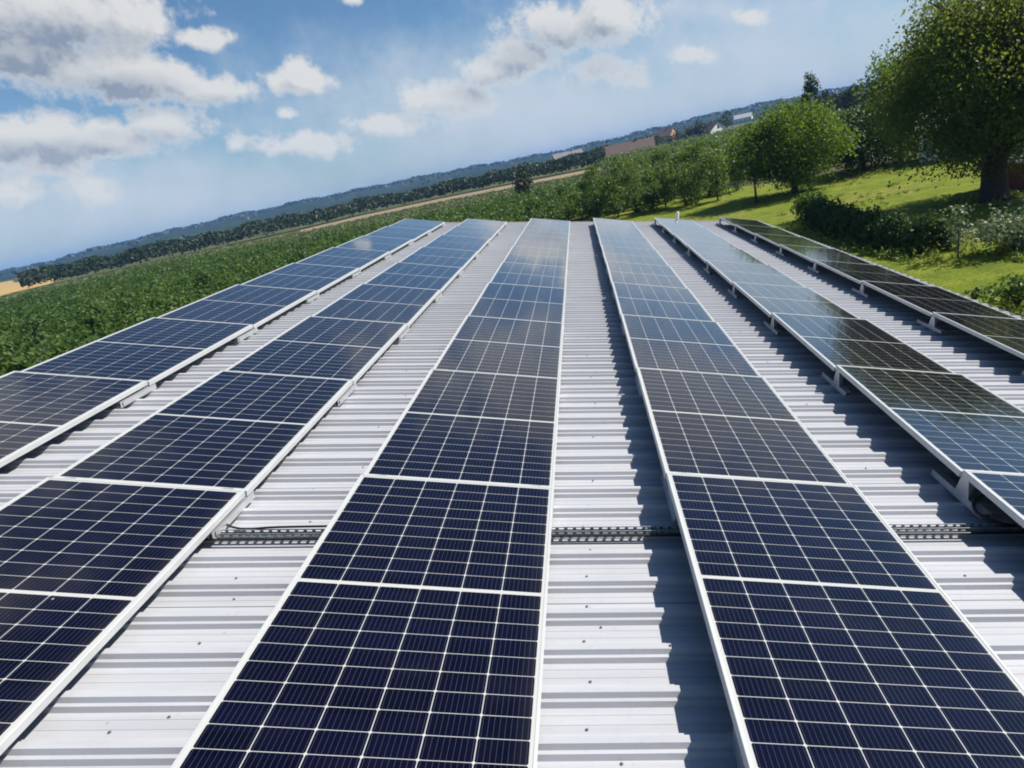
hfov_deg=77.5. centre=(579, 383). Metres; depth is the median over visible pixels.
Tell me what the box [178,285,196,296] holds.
shrub
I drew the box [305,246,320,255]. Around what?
shrub
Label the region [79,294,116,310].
shrub
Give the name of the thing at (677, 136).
farm tree
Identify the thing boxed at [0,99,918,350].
ground
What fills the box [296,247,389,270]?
solar panel
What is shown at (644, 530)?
cable tray
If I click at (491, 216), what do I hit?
shrub
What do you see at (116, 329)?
shrub
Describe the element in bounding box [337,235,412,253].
solar panel
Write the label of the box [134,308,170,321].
shrub
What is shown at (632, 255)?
solar panel
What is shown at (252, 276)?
shrub
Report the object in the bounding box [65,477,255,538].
mounting frame
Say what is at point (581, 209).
shrub
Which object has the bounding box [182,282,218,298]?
shrub
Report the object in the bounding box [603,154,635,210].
young orchard tree
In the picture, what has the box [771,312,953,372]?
solar panel
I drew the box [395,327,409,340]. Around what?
mounting frame
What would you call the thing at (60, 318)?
shrub
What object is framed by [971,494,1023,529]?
cable
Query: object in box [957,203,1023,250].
shrub
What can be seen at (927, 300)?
solar panel
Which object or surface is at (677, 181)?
young orchard tree
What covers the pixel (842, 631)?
solar panel
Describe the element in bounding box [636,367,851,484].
solar panel
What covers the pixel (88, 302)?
shrub
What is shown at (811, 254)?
solar panel
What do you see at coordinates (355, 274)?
mounting frame
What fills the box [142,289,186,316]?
shrub
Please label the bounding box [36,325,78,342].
shrub
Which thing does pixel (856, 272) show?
solar panel
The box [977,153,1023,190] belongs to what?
brick shed
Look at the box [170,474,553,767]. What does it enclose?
solar panel
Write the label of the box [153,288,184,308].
shrub
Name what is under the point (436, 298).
mounting frame
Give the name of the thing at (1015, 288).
shrub
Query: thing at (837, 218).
hedge
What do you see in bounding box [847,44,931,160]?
bushy tree
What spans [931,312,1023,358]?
solar panel
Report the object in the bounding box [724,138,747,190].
young orchard tree
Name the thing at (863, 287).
mounting frame
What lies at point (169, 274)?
field shrubs
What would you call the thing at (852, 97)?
conifer
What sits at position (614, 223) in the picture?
solar panel
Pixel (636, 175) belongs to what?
young orchard tree
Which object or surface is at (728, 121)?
farm tree
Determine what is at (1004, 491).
solar panel
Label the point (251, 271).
shrub
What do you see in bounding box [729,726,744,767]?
mounting frame
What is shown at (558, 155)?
farmhouse
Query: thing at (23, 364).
shrub
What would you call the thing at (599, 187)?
young orchard tree
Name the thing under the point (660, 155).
young orchard tree
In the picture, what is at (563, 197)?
shrub
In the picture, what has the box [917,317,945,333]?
mounting frame
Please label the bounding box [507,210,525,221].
shrub
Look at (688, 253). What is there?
mounting frame
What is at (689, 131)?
farm tree
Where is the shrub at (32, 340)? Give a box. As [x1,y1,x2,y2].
[16,318,62,351]
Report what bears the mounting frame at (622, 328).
on the barn
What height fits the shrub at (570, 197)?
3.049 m
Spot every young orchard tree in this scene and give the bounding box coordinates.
[575,160,607,217]
[586,171,609,213]
[599,173,626,217]
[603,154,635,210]
[612,154,646,212]
[620,156,645,206]
[632,168,664,212]
[647,148,678,201]
[648,158,677,206]
[663,161,705,205]
[670,151,691,195]
[676,138,710,201]
[693,137,730,200]
[693,151,721,195]
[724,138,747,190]
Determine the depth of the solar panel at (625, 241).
12.59 m
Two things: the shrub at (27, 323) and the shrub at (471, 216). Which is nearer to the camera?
the shrub at (27, 323)
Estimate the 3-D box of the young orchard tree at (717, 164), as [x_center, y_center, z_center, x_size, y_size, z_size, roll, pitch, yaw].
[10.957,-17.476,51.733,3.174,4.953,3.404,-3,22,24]
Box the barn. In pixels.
[0,221,1023,767]
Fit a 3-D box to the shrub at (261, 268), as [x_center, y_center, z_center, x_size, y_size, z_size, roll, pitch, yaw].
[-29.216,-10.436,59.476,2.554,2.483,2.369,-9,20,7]
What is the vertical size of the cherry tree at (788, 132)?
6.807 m
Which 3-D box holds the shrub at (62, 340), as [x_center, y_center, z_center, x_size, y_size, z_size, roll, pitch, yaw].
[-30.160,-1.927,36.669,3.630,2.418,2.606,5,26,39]
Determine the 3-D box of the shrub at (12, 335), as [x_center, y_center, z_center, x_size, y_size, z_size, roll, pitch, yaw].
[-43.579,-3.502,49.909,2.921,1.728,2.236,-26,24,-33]
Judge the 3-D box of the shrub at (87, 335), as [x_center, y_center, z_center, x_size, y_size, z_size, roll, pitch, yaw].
[-27.113,-2.004,34.821,2.822,3.048,3.153,-23,22,-27]
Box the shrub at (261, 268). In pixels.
[251,262,274,274]
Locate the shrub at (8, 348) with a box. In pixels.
[0,332,25,361]
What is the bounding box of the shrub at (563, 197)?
[555,192,573,206]
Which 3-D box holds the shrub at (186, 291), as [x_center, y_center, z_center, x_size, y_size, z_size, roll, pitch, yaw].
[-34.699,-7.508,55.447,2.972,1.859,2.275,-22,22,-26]
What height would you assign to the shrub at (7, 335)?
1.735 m
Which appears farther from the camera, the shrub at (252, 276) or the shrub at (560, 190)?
the shrub at (560, 190)
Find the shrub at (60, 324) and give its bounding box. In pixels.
[41,319,74,339]
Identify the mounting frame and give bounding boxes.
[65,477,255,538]
[113,383,156,407]
[232,328,257,341]
[303,293,319,302]
[332,383,357,405]
[348,270,360,277]
[380,475,553,534]
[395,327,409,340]
[431,293,441,302]
[620,321,624,335]
[634,374,642,396]
[660,472,840,520]
[685,248,692,256]
[703,264,712,273]
[727,286,739,297]
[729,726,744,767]
[751,235,759,242]
[763,318,782,334]
[775,247,785,255]
[808,263,871,272]
[821,371,852,395]
[852,284,871,297]
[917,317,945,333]
[930,469,992,518]
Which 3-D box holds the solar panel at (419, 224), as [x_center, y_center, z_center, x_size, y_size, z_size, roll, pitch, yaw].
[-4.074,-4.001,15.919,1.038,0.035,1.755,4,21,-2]
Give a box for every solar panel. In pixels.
[0,371,147,467]
[0,477,244,754]
[22,317,252,385]
[53,370,352,495]
[158,284,316,328]
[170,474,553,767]
[226,316,406,384]
[240,263,358,293]
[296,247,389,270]
[312,283,439,327]
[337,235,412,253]
[363,369,560,486]
[364,262,461,293]
[365,226,430,241]
[390,219,444,231]
[399,247,477,269]
[424,235,489,252]
[433,315,563,377]
[443,226,499,240]
[457,219,506,229]
[468,282,565,322]
[490,261,566,287]
[503,246,567,266]
[513,234,568,249]
[521,225,569,237]
[527,218,569,228]
[593,218,637,228]
[595,225,644,237]
[598,234,654,249]
[601,245,668,265]
[605,261,686,287]
[611,282,713,320]
[621,314,761,376]
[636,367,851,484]
[654,217,702,227]
[662,224,718,236]
[666,472,1023,767]
[673,233,738,248]
[687,245,766,264]
[706,260,804,286]
[719,217,771,226]
[732,281,859,318]
[734,224,798,236]
[754,233,828,247]
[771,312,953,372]
[780,244,873,264]
[814,260,929,285]
[835,365,1023,476]
[861,280,1018,318]
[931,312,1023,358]
[962,470,1023,527]
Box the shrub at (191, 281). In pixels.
[184,269,208,288]
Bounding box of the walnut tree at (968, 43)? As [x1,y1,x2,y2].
[850,0,1023,202]
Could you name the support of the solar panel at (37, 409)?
on the mounting frame
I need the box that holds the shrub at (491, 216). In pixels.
[478,207,501,220]
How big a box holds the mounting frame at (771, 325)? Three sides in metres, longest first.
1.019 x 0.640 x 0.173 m
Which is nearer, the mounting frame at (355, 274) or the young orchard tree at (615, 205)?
the mounting frame at (355, 274)
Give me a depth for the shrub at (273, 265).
59.33 m
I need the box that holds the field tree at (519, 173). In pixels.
[511,168,534,193]
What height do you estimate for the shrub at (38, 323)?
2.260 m
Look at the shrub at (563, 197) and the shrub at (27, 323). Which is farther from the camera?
the shrub at (563, 197)
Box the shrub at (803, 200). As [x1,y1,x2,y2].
[788,186,833,219]
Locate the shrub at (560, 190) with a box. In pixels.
[552,181,570,199]
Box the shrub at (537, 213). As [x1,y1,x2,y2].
[525,202,553,220]
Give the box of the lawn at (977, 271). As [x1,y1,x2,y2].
[589,149,1023,317]
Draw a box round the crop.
[0,171,609,301]
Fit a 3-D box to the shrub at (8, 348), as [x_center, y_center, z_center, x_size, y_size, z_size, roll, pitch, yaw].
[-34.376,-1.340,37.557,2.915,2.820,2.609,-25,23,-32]
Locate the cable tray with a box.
[211,523,1023,537]
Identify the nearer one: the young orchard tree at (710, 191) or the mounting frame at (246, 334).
the mounting frame at (246, 334)
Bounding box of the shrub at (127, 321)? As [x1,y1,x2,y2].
[114,311,145,329]
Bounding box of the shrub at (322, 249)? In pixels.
[311,246,323,254]
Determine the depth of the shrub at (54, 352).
31.77 m
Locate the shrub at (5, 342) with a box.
[0,337,13,352]
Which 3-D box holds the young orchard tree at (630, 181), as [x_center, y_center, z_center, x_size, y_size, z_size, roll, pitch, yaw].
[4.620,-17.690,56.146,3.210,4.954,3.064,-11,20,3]
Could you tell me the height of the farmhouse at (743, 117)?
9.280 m
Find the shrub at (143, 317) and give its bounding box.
[130,305,165,324]
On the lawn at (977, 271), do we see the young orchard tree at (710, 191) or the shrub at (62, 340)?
the young orchard tree at (710, 191)
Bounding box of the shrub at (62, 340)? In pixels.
[40,329,74,350]
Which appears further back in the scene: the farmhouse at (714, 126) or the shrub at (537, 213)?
the farmhouse at (714, 126)
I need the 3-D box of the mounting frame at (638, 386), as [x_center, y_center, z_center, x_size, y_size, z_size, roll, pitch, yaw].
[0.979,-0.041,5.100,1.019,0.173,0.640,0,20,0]
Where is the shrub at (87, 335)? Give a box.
[45,321,103,349]
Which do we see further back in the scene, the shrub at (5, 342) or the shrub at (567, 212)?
the shrub at (567, 212)
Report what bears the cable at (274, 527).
attached to the cable tray
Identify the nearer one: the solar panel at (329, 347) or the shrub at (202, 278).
the solar panel at (329, 347)
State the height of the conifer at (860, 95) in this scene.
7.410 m
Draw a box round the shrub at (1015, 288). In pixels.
[974,272,1023,306]
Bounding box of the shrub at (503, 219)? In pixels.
[494,212,516,221]
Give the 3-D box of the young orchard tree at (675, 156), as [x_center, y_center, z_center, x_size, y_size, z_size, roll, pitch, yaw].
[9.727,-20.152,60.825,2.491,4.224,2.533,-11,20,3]
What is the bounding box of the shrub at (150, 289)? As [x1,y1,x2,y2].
[134,280,164,299]
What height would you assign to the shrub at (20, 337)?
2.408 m
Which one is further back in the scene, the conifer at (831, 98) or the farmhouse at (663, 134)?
the farmhouse at (663, 134)
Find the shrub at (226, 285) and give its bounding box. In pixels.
[219,279,239,291]
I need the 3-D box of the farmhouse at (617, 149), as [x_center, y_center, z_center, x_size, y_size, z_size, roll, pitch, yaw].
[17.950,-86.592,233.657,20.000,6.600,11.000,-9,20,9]
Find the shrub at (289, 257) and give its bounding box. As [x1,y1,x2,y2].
[284,248,298,263]
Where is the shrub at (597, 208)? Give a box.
[592,201,607,217]
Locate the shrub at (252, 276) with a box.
[242,266,262,282]
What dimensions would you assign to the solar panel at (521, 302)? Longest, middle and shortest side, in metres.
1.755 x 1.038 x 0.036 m
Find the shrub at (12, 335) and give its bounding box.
[3,328,45,342]
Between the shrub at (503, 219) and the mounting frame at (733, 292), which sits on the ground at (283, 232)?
the shrub at (503, 219)
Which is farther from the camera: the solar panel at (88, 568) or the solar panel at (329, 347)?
the solar panel at (329, 347)
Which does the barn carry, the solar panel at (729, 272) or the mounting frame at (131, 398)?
the mounting frame at (131, 398)
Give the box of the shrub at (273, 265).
[267,259,282,270]
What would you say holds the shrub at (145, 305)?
on the ground at (283, 232)
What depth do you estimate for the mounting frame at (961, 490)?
3.47 m
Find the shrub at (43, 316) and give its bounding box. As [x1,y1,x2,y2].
[24,303,59,335]
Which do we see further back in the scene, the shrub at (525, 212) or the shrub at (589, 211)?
the shrub at (525, 212)
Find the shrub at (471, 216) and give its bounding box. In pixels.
[461,212,482,218]
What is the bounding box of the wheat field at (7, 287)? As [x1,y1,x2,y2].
[0,279,57,295]
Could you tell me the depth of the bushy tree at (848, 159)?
48.96 m
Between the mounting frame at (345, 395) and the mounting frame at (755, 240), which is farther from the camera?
the mounting frame at (755, 240)
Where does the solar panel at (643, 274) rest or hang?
on the mounting frame
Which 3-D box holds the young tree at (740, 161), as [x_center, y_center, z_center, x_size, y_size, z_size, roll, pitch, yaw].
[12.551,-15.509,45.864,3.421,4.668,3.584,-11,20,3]
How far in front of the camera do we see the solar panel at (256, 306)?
7.47 m
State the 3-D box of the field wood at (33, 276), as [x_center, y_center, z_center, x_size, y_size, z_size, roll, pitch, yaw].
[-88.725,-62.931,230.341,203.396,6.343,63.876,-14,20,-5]
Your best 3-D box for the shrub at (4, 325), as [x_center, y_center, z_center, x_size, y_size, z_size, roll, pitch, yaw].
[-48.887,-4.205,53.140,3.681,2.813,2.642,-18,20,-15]
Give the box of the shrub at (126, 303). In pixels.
[107,293,138,315]
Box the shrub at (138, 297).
[131,290,158,305]
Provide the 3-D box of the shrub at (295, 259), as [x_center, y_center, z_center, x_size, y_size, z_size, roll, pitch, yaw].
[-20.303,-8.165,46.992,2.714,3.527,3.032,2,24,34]
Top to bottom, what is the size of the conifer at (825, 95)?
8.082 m
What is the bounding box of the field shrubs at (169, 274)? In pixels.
[0,175,616,371]
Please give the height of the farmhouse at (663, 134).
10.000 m
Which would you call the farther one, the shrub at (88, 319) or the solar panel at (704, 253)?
the shrub at (88, 319)
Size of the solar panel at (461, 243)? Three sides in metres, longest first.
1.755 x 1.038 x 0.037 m
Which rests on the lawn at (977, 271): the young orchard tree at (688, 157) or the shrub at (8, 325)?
the young orchard tree at (688, 157)
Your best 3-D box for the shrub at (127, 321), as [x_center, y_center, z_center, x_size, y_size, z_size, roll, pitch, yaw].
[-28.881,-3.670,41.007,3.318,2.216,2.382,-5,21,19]
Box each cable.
[203,531,1023,540]
[226,523,326,528]
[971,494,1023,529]
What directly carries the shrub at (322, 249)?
on the ground at (283, 232)
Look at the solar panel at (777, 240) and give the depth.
12.64 m
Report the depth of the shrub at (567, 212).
55.41 m
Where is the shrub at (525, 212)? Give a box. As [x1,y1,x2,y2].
[520,202,529,220]
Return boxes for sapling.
[940,203,975,257]
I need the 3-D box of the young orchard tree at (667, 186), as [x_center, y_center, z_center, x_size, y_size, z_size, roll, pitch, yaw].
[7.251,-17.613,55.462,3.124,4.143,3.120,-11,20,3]
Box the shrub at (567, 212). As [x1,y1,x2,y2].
[554,200,579,221]
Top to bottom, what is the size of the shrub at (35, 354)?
2.890 m
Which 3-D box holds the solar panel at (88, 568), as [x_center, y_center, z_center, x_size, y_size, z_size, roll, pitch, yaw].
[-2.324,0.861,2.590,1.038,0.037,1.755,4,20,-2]
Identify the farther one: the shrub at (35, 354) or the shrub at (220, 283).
the shrub at (220, 283)
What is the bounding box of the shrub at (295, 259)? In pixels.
[282,248,312,263]
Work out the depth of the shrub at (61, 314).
55.35 m
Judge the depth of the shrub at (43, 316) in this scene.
49.96 m
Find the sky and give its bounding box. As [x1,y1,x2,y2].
[0,0,976,270]
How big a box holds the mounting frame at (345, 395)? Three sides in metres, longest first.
1.019 x 0.640 x 0.173 m
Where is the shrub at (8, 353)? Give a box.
[0,352,11,371]
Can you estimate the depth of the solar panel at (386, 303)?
7.49 m
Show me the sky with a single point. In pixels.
(121, 120)
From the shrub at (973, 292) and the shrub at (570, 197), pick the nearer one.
the shrub at (973, 292)
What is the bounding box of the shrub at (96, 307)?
[74,298,110,324]
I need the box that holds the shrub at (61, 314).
[51,305,81,319]
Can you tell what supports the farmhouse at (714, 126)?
on the ground at (283, 232)
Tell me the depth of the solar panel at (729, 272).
9.22 m
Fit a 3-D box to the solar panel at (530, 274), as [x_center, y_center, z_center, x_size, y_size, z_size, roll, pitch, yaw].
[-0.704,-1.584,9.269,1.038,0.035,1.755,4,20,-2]
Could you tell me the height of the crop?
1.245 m
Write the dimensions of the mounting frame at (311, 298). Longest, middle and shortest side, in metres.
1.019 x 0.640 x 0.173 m
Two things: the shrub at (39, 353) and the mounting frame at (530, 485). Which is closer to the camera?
the mounting frame at (530, 485)
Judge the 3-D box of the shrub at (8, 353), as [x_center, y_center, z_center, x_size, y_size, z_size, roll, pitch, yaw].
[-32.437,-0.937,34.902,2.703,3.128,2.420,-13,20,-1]
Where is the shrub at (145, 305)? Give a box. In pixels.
[129,294,153,317]
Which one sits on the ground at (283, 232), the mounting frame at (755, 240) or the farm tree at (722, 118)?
the farm tree at (722, 118)
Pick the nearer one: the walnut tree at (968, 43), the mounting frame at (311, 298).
the mounting frame at (311, 298)
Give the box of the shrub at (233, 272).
[223,267,247,283]
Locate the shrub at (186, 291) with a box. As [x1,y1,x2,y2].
[172,285,195,298]
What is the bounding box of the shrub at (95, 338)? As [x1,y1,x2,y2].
[62,330,105,353]
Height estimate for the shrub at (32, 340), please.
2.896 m
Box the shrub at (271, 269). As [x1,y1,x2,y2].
[263,257,288,271]
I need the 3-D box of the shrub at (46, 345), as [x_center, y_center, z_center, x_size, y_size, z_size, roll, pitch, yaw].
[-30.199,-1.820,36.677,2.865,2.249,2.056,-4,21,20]
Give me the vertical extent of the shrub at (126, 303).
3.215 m
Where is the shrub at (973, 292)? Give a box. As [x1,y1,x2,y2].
[963,286,983,299]
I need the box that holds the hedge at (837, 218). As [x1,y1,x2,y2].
[799,194,965,254]
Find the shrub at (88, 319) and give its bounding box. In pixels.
[67,304,116,340]
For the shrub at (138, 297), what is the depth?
51.03 m
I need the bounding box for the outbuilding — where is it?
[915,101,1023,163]
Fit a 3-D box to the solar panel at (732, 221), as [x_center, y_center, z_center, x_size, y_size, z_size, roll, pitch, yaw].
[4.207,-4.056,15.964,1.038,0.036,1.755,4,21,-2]
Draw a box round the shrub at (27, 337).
[13,334,37,350]
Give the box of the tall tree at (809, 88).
[798,70,821,113]
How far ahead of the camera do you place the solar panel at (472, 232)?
14.27 m
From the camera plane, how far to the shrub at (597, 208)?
57.32 m
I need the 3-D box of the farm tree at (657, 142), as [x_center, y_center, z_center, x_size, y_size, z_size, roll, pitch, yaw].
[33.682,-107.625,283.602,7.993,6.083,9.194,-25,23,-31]
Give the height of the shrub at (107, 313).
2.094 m
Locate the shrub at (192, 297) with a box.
[174,286,209,306]
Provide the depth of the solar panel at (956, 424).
4.24 m
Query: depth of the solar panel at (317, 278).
9.17 m
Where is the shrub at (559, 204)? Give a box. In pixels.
[542,194,574,212]
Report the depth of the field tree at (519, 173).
117.62 m
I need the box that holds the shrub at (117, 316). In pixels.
[96,306,136,329]
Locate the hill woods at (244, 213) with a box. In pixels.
[0,68,987,282]
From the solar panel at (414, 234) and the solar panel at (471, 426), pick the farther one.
the solar panel at (414, 234)
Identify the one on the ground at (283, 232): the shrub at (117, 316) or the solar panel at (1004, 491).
the shrub at (117, 316)
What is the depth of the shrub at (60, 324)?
47.88 m
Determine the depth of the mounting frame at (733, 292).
8.45 m
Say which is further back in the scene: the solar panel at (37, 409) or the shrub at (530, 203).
the shrub at (530, 203)
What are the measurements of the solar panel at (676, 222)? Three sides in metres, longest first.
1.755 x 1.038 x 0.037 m
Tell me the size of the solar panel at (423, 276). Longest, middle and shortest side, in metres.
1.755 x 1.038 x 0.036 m
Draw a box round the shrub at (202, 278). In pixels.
[184,264,216,293]
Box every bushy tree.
[821,98,912,173]
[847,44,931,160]
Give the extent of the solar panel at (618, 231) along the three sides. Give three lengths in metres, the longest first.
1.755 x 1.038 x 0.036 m
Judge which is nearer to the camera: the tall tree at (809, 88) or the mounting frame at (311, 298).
the mounting frame at (311, 298)
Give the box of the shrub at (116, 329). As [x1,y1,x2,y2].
[80,322,127,336]
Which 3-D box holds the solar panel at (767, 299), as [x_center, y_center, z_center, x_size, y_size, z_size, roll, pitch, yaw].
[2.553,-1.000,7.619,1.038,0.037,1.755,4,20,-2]
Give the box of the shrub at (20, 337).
[5,329,36,350]
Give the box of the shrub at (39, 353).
[22,340,57,361]
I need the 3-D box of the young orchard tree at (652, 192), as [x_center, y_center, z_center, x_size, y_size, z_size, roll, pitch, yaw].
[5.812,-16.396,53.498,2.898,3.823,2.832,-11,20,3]
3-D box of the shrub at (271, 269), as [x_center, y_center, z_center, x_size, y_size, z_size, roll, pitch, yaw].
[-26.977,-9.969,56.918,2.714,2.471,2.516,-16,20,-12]
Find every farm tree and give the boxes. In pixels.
[654,137,662,146]
[664,130,684,143]
[680,125,694,139]
[692,120,707,136]
[713,116,726,124]
[721,110,733,130]
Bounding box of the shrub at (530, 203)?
[521,192,550,219]
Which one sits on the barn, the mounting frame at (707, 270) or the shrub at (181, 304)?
the mounting frame at (707, 270)
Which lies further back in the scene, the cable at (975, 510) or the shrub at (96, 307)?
the shrub at (96, 307)
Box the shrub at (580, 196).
[572,187,583,199]
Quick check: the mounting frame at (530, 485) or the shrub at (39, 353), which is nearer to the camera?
the mounting frame at (530, 485)
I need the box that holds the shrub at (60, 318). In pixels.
[55,313,84,324]
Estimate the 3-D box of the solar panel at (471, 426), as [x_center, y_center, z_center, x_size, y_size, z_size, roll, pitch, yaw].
[-0.664,0.239,4.266,1.038,0.036,1.755,4,20,-2]
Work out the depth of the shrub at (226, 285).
46.66 m
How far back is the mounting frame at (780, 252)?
11.78 m
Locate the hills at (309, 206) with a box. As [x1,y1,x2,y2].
[0,83,892,280]
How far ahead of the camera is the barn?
3.35 m
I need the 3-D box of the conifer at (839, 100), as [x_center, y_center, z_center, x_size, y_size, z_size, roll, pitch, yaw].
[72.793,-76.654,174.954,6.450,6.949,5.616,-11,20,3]
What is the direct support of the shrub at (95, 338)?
on the ground at (283, 232)
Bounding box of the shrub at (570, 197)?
[562,190,588,217]
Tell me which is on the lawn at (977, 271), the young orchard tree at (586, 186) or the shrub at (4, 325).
the young orchard tree at (586, 186)
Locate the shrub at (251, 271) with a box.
[238,261,264,283]
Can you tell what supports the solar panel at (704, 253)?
on the mounting frame at (707, 270)
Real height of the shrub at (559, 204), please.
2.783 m
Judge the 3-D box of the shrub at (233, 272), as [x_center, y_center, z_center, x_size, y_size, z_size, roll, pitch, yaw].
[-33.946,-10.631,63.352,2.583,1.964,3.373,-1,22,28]
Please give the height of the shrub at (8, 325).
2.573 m
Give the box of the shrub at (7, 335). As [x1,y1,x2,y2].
[0,328,33,338]
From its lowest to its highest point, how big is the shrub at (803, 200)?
1.667 m
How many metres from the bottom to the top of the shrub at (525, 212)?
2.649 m
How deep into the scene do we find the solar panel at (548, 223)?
15.95 m
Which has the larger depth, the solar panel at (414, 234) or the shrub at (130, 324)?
the shrub at (130, 324)
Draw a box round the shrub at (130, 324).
[117,316,137,328]
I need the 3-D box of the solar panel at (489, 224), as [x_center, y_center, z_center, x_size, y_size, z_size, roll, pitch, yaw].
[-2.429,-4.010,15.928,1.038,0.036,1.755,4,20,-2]
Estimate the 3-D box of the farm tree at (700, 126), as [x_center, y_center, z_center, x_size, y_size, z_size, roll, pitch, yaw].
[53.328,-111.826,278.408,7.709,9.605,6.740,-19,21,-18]
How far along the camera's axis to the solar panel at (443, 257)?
10.86 m
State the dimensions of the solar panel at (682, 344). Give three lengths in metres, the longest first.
1.755 x 1.038 x 0.037 m
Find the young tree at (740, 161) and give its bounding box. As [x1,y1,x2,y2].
[727,136,776,202]
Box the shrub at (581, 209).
[569,193,592,221]
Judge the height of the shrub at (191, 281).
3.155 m
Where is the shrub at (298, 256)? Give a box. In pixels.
[286,245,309,262]
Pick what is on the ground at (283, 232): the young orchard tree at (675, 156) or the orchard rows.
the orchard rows
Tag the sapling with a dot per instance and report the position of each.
(958, 220)
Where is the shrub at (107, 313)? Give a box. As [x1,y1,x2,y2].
[101,305,115,321]
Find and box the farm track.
[300,167,599,231]
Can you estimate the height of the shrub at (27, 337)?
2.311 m
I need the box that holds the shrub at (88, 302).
[77,294,98,314]
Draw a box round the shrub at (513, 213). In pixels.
[505,205,525,218]
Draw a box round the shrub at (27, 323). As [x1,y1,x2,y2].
[18,313,39,332]
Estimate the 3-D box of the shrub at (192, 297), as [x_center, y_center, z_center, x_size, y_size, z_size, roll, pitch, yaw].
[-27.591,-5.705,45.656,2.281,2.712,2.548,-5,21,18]
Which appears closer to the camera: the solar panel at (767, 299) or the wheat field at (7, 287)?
the solar panel at (767, 299)
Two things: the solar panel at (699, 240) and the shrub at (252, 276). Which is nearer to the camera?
the solar panel at (699, 240)
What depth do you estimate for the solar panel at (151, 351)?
5.76 m
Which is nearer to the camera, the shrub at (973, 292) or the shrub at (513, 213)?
the shrub at (973, 292)
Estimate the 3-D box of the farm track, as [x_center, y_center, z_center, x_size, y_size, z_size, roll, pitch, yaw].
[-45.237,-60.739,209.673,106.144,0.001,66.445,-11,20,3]
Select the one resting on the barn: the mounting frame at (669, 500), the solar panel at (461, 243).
the mounting frame at (669, 500)
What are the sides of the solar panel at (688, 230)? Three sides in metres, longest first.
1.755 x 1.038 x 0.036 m
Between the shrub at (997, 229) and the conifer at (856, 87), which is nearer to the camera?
the shrub at (997, 229)
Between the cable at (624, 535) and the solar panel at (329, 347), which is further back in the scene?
the solar panel at (329, 347)
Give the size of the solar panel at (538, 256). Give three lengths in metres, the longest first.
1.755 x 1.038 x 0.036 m
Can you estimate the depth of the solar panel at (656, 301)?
7.52 m
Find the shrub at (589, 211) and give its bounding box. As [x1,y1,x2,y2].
[579,200,596,220]
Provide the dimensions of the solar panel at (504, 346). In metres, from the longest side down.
1.755 x 1.038 x 0.035 m
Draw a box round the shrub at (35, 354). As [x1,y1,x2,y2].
[3,348,54,373]
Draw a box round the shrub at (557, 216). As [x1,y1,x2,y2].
[549,205,567,219]
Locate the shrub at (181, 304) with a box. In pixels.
[156,294,191,309]
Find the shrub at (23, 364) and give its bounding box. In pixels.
[0,341,48,375]
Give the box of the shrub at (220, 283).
[212,272,243,290]
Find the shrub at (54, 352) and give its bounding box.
[26,332,74,360]
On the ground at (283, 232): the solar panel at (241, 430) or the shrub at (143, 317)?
the shrub at (143, 317)
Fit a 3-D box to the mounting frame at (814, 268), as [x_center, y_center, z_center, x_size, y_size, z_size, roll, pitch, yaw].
[4.262,-1.890,10.120,1.019,0.173,0.640,0,20,0]
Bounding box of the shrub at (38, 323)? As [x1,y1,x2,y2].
[35,312,75,331]
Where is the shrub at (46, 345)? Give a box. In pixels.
[35,333,60,352]
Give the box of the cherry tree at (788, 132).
[724,93,867,193]
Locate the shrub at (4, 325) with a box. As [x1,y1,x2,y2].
[0,320,18,334]
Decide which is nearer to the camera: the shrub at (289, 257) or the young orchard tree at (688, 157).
the young orchard tree at (688, 157)
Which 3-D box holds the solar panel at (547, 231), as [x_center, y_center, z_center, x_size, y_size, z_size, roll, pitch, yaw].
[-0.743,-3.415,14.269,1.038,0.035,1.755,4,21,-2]
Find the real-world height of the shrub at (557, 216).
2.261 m
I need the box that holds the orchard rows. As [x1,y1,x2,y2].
[598,88,981,209]
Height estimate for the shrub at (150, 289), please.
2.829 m
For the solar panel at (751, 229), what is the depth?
14.30 m
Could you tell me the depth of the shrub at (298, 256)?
57.61 m
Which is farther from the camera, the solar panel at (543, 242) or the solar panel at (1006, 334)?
the solar panel at (543, 242)
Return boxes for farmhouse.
[552,148,582,159]
[604,136,655,157]
[656,127,677,143]
[693,120,727,136]
[733,112,752,122]
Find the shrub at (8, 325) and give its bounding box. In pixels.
[0,317,25,335]
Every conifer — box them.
[821,92,834,105]
[822,95,835,112]
[832,94,848,110]
[843,86,862,108]
[845,83,864,107]
[858,84,875,102]
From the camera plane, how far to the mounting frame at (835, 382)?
5.12 m
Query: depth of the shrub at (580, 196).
63.19 m
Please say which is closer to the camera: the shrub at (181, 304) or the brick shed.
the brick shed
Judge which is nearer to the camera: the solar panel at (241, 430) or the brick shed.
the solar panel at (241, 430)
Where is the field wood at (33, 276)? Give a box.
[15,145,605,286]

